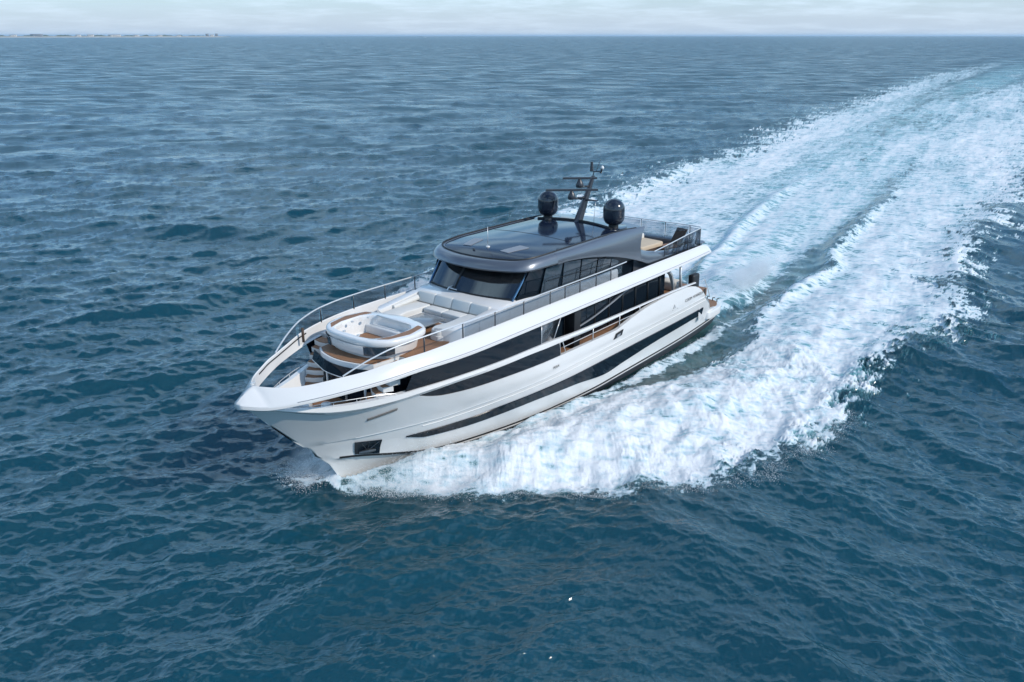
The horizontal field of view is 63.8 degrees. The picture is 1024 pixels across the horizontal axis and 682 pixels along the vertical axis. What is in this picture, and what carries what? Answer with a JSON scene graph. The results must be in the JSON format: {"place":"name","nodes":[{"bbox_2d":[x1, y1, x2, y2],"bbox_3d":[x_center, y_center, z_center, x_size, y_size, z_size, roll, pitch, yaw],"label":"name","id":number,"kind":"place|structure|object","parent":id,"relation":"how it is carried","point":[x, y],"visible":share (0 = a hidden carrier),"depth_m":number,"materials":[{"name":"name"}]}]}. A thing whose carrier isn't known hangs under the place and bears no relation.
{"place":"outdoors","nodes":[
{"label":"outdoors","id":0,"kind":"place"},
{"bbox_2d":[6,36,221,36],"bbox_3d":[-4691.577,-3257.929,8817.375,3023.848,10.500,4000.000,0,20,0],"label":"coast","id":1,"kind":"structure","parent":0,"point":[122,36],"depth_m":8301.26},
{"bbox_2d":[30,34,42,36],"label":"shore building","id":2,"kind":"structure","parent":1,"relation":"on","point":[36,35],"depth_m":7751.41,"materials":[{"name":"paint"}]},
{"bbox_2d":[0,35,198,36],"bbox_3d":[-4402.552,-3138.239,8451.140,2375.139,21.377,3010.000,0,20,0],"label":"coastal scrub","id":3,"kind":"object","parent":1,"relation":"on","point":[94,35],"visible":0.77,"depth_m":8137.62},
{"bbox_2d":[0,36,1023,681],"bbox_3d":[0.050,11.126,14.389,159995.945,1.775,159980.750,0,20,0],"label":"sea","id":4,"kind":"structure","parent":0,"point":[192,230],"depth_m":36.52,"materials":[{"name":"liquid"}]},
{"bbox_2d":[234,159,720,476],"bbox_3d":[0.692,-2.051,37.186,6.800,11.154,30.261,15,24,36],"label":"motor yacht","id":5,"kind":"object","parent":4,"relation":"on","point":[488,330],"visible":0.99,"depth_m":32.93,"materials":[{"name":"white plastic"}]},
{"bbox_2d":[641,233,663,250],"bbox_3d":[6.688,-5.057,43.423,2.250,0.880,1.983,-18,26,-40],"label":"daybed","id":6,"kind":"object","parent":5,"relation":"on","point":[647,244],"visible":0.27,"depth_m":43.06,"materials":[{"name":"beige fabric"}]},
{"bbox_2d":[664,227,687,245],"bbox_3d":[8.620,-5.362,43.888,1.433,1.130,0.700,-16,25,-37],"label":"sun lounger","id":7,"kind":"object","parent":5,"relation":"on","point":[680,232],"visible":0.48,"depth_m":44.04,"materials":[{"name":"fabric"}]},
{"bbox_2d":[271,262,853,502],"bbox_3d":[2.589,-0.082,42.401,26.814,2.382,29.745,0,20,0],"label":"spray","id":8,"kind":"object","parent":4,"relation":"on","point":[382,491],"visible":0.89,"depth_m":30.35,"materials":[{"name":"white liquid"}]},
{"bbox_2d":[283,64,1023,499],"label":"wake foam","id":9,"kind":"object","parent":4,"relation":"on","point":[773,212],"visible":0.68,"depth_m":53.57,"materials":[{"name":"liquid"}]},
{"bbox_2d":[0,0,1023,35],"label":"sky","id":10,"kind":"structure","parent":0,"point":[17,17],"materials":[{"name":"white"}]},
{"bbox_2d":[662,244,676,248],"bbox_3d":[8.200,-4.696,42.841,0.840,0.580,0.840,15,24,36],"label":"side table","id":11,"kind":"object","parent":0,"point":[671,246],"visible":0.46,"depth_m":42.69,"materials":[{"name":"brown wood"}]}
]}

